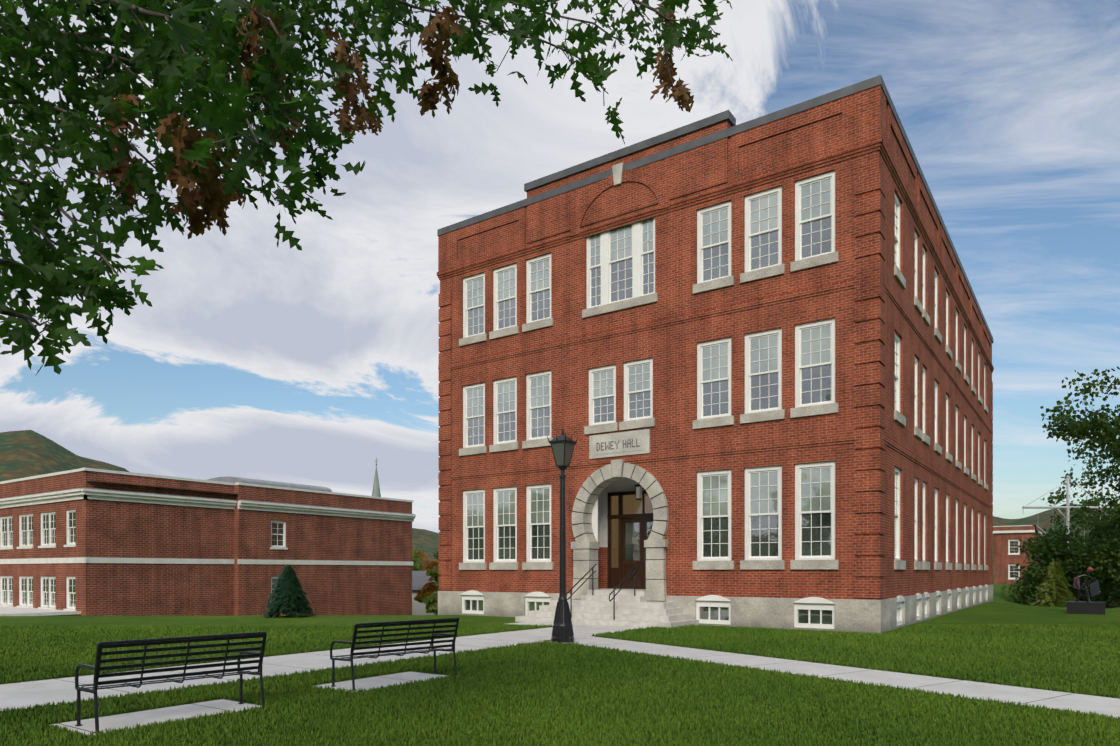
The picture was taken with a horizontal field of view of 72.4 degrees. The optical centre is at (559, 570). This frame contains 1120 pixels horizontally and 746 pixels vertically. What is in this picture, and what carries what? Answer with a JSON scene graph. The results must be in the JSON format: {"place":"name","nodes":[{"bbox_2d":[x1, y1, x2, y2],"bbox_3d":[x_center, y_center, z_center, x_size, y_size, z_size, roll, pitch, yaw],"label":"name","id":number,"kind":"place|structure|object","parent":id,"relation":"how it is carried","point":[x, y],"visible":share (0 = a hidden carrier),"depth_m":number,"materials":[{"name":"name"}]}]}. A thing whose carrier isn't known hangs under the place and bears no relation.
{"place":"outdoors","nodes":[
{"label":"outdoors","id":0,"kind":"place"},
{"bbox_2d":[0,0,732,374],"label":"tree foliage","id":1,"kind":"object","parent":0,"point":[218,40],"depth_m":4.73,"materials":[{"name":"green plant"}]},
{"bbox_2d":[96,0,693,238],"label":"dead leaves","id":2,"kind":"object","parent":1,"relation":"attached to","point":[210,198],"visible":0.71,"depth_m":5.30,"materials":[{"name":"plant"}]},
{"bbox_2d":[412,571,435,589],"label":"distant building roof","id":3,"kind":"structure","parent":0,"point":[420,579],"depth_m":78.92,"materials":[{"name":"grey"}]},
{"bbox_2d":[0,623,1119,745],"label":"lawn grass","id":4,"kind":"structure","parent":0,"point":[687,724],"depth_m":10.34,"materials":[{"name":"green plant"}]},
{"bbox_2d":[0,430,1119,745],"bbox_3d":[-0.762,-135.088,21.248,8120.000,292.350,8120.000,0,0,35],"label":"terrain","id":5,"kind":"structure","parent":0,"point":[26,452],"depth_m":28.32,"materials":[{"name":"green plant"}]},
{"bbox_2d":[0,471,411,615],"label":"school brick walls","id":6,"kind":"structure","parent":5,"relation":"on","point":[111,529],"depth_m":48.74,"materials":[{"name":"red brick"}]},
{"bbox_2d":[0,509,285,608],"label":"window frames","id":7,"kind":"structure","parent":6,"relation":"in","point":[49,592],"depth_m":47.45,"materials":[{"name":"white wood"}]},
{"bbox_2d":[2,512,282,606],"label":"window panes","id":8,"kind":"structure","parent":7,"relation":"in","point":[53,540],"depth_m":47.46,"materials":[{"name":"grey glass"}]},
{"bbox_2d":[0,477,414,514],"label":"roof","id":9,"kind":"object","parent":6,"relation":"on","point":[234,480],"visible":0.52,"depth_m":53.87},
{"bbox_2d":[0,468,415,615],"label":"building trim bands","id":10,"kind":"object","parent":6,"relation":"attached to","point":[53,497],"depth_m":47.55,"materials":[{"name":"white stone"}]},
{"bbox_2d":[262,564,316,617],"bbox_3d":[-10.027,0.750,28.125,1.993,2.025,1.912,0,0,35],"label":"spruce shrub","id":11,"kind":"object","parent":5,"relation":"on","point":[282,593],"depth_m":27.82,"materials":[{"name":"green plant"}]},
{"bbox_2d":[0,622,641,734],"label":"concrete paths","id":12,"kind":"structure","parent":5,"relation":"on","point":[26,694],"depth_m":11.74,"materials":[{"name":"grey concrete"}]},
{"bbox_2d":[75,632,266,733],"bbox_3d":[-4.423,1.210,8.821,0.717,0.947,1.890,0,0,41],"label":"park bench","id":13,"kind":"object","parent":12,"relation":"on","point":[247,652],"visible":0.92,"depth_m":8.54,"materials":[{"name":"black metal"}]},
{"bbox_2d":[330,618,458,690],"bbox_3d":[-2.471,1.210,11.612,0.718,0.947,1.889,0,0,44],"label":"park bench","id":14,"kind":"object","parent":12,"relation":"on","point":[440,633],"visible":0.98,"depth_m":11.34,"materials":[{"name":"black metal"}]},
{"bbox_2d":[547,426,578,642],"bbox_3d":[0.063,-0.870,17.848,0.540,5.045,0.540,0,0,35],"label":"lamp post","id":15,"kind":"object","parent":12,"relation":"on","point":[562,630],"depth_m":17.77,"materials":[{"name":"black metal"}]},
{"bbox_2d":[372,458,380,496],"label":"church steeple","id":16,"kind":"object","parent":5,"relation":"on","point":[376,490],"visible":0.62,"depth_m":218.27,"materials":[{"name":"white metal"}]},
{"bbox_2d":[412,548,422,570],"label":"tree","id":17,"kind":"object","parent":5,"relation":"on","point":[417,564],"depth_m":98.15,"materials":[{"name":"green plant"}]},
{"bbox_2d":[412,590,434,614],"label":"white house walls","id":18,"kind":"structure","parent":5,"relation":"on","point":[418,608],"depth_m":76.56,"materials":[{"name":"paint"}]},
{"bbox_2d":[412,546,439,570],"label":"tree","id":19,"kind":"object","parent":5,"relation":"on","point":[425,558],"depth_m":151.92,"materials":[{"name":"orange plant"}]},
{"bbox_2d":[414,560,439,605],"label":"tree","id":20,"kind":"object","parent":5,"relation":"on","point":[431,589],"depth_m":69.28,"materials":[{"name":"orange plant"}]},
{"bbox_2d":[420,567,439,614],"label":"tree","id":21,"kind":"object","parent":5,"relation":"on","point":[431,604],"depth_m":60.84,"materials":[{"name":"green plant"}]},
{"bbox_2d":[429,549,438,569],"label":"tree","id":22,"kind":"object","parent":5,"relation":"on","point":[436,556],"depth_m":127.57,"materials":[{"name":"green plant"}]},
{"bbox_2d":[515,595,698,627],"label":"entrance steps","id":23,"kind":"structure","parent":5,"relation":"on","point":[635,611],"depth_m":23.97,"materials":[{"name":"grey stone"}]},
{"bbox_2d":[566,564,637,619],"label":"stair handrails","id":24,"kind":"object","parent":23,"relation":"on","point":[613,592],"visible":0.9,"depth_m":24.51,"materials":[{"name":"black metal"}]},
{"bbox_2d":[437,85,993,599],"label":"brick walls","id":25,"kind":"structure","parent":5,"relation":"on","point":[865,441],"depth_m":24.26,"materials":[{"name":"red brick"}]},
{"bbox_2d":[587,588,645,595],"bbox_3d":[2.390,0.737,26.042,3.800,0.200,2.030,0,0,35],"label":"entrance landing","id":26,"kind":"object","parent":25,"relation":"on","point":[622,592],"depth_m":25.26,"materials":[{"name":"concrete"}]},
{"bbox_2d":[592,478,644,587],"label":"entrance recess wall","id":27,"kind":"structure","parent":25,"relation":"in","point":[600,520],"depth_m":27.79,"materials":[{"name":"white paint"}]},
{"bbox_2d":[589,162,649,458],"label":"hall stone trim","id":28,"kind":"structure","parent":25,"relation":"attached to","point":[642,437],"depth_m":25.34,"materials":[{"name":"grey stone"}]},
{"bbox_2d":[597,439,639,450],"bbox_3d":[1.938,-4.186,25.422,1.666,0.274,0.064,0,0,35],"label":"sign lettering","id":29,"kind":"object","parent":28,"relation":"on","point":[610,445],"visible":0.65,"depth_m":25.45},
{"bbox_2d":[571,459,668,601],"bbox_3d":[2.011,-1.003,25.497,4.028,5.357,0.698,0,0,35],"label":"stone entrance arch","id":30,"kind":"object","parent":25,"relation":"attached to","point":[585,546],"visible":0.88,"depth_m":25.48,"materials":[{"name":"grey stone"}]},
{"bbox_2d":[573,463,666,601],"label":"arch mortar joints","id":31,"kind":"object","parent":30,"relation":"attached to","point":[639,552],"visible":0.17,"depth_m":25.97,"materials":[{"name":"grey concrete"}]},
{"bbox_2d":[437,75,993,342],"bbox_3d":[10.722,-12.473,38.018,16.440,2.920,30.890,0,0,35],"label":"roof coping","id":32,"kind":"object","parent":25,"relation":"on","point":[731,119],"visible":0.4,"depth_m":24.61,"materials":[{"name":"grey metal"}]},
{"bbox_2d":[459,251,987,569],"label":"window sills","id":33,"kind":"structure","parent":25,"relation":"attached to","point":[816,261],"depth_m":24.80,"materials":[{"name":"grey stone"}]},
{"bbox_2d":[461,170,987,628],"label":"window frames","id":34,"kind":"structure","parent":25,"relation":"in","point":[807,603],"depth_m":24.77,"materials":[{"name":"white wood"}]},
{"bbox_2d":[465,217,895,623],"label":"window panes","id":35,"kind":"structure","parent":34,"relation":"in","point":[762,524],"depth_m":23.66,"materials":[{"name":"grey glass"}]},
{"bbox_2d":[467,179,896,525],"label":"window blinds","id":36,"kind":"object","parent":34,"relation":"in","point":[710,482],"visible":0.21,"depth_m":23.66,"materials":[{"name":"white fabric"}]},
{"bbox_2d":[438,585,992,632],"bbox_3d":[10.108,3.237,37.136,16.420,4.900,28.620,0,0,35],"label":"stone foundation","id":37,"kind":"object","parent":5,"relation":"on","point":[865,616],"visible":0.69,"depth_m":23.09,"materials":[{"name":"grey stone"}]},
{"bbox_2d":[532,635,1119,718],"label":"concrete path","id":38,"kind":"structure","parent":5,"relation":"on","point":[1110,707],"depth_m":11.93,"materials":[{"name":"grey concrete"}]},
{"bbox_2d":[993,526,1044,584],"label":"brick building","id":39,"kind":"structure","parent":5,"relation":"on","point":[1003,559],"depth_m":94.38,"materials":[{"name":"red brick"}]},
{"bbox_2d":[1008,540,1019,578],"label":"window frames","id":40,"kind":"structure","parent":39,"relation":"in","point":[1009,565],"depth_m":94.19,"materials":[{"name":"white wood"}]},
{"bbox_2d":[993,525,1045,579],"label":"building trim","id":41,"kind":"structure","parent":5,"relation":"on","point":[1024,531],"depth_m":93.83,"materials":[{"name":"white paint"}]},
{"bbox_2d":[1031,561,1076,606],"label":"cone shrub","id":42,"kind":"object","parent":5,"relation":"on","point":[1053,589],"depth_m":40.13,"materials":[{"name":"green plant"}]},
{"bbox_2d":[1001,366,1119,606],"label":"tree","id":43,"kind":"object","parent":5,"relation":"on","point":[1103,547],"depth_m":45.35,"materials":[{"name":"green plant"}]},
{"bbox_2d":[1024,509,1110,600],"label":"tree","id":44,"kind":"object","parent":5,"relation":"on","point":[1070,518],"depth_m":90.45,"materials":[{"name":"green plant"}]},
{"bbox_2d":[1022,475,1113,598],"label":"flag mast yardarm","id":45,"kind":"object","parent":5,"relation":"on","point":[1067,507],"visible":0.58,"depth_m":55.60,"materials":[{"name":"paint"}]},
{"bbox_2d":[1019,497,1119,607],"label":"tree","id":46,"kind":"object","parent":5,"relation":"on","point":[1078,542],"depth_m":73.62,"materials":[{"name":"green plant"}]},
{"bbox_2d":[1041,451,1119,593],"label":"tree","id":47,"kind":"object","parent":5,"relation":"on","point":[1060,497],"depth_m":67.43,"materials":[{"name":"green plant"}]},
{"bbox_2d":[1063,503,1107,539],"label":"tree","id":48,"kind":"object","parent":5,"relation":"on","point":[1089,524],"depth_m":142.46,"materials":[{"name":"green plant"}]},
{"bbox_2d":[1067,571,1104,614],"bbox_3d":[20.848,0.828,30.334,1.240,1.720,1.240,0,0,35],"label":"steel sculpture","id":49,"kind":"object","parent":5,"relation":"on","point":[1088,606],"visible":0.98,"depth_m":30.07,"materials":[{"name":"grey metal"}]},
{"bbox_2d":[0,0,1119,532],"label":"sky","id":50,"kind":"structure","parent":0,"point":[252,357],"materials":[{"name":"blue"}]},
{"bbox_2d":[607,490,653,588],"bbox_3d":[2.912,-1.088,26.793,2.840,3.450,0.160,0,0,35],"label":"hall door","id":51,"kind":"structure","parent":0,"point":[617,576],"depth_m":27.10,"materials":[{"name":"brown wood"}]},
{"bbox_2d":[611,494,653,567],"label":"hall door sidelights","id":52,"kind":"object","parent":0,"point":[632,504],"visible":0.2,"depth_m":27.29,"materials":[{"name":"brown glass"}]},
{"bbox_2d":[635,484,642,499],"bbox_3d":[2.689,-2.938,26.034,0.220,1.050,0.220,0,0,35],"label":"wall lantern","id":53,"kind":"object","parent":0,"point":[638,492],"depth_m":25.98,"materials":[{"name":"metal"}]},
{"bbox_2d":[1073,567,1092,588],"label":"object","id":54,"kind":"object","parent":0,"point":[1090,569],"visible":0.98,"depth_m":30.43,"materials":[{"name":"metal"}]}
]}

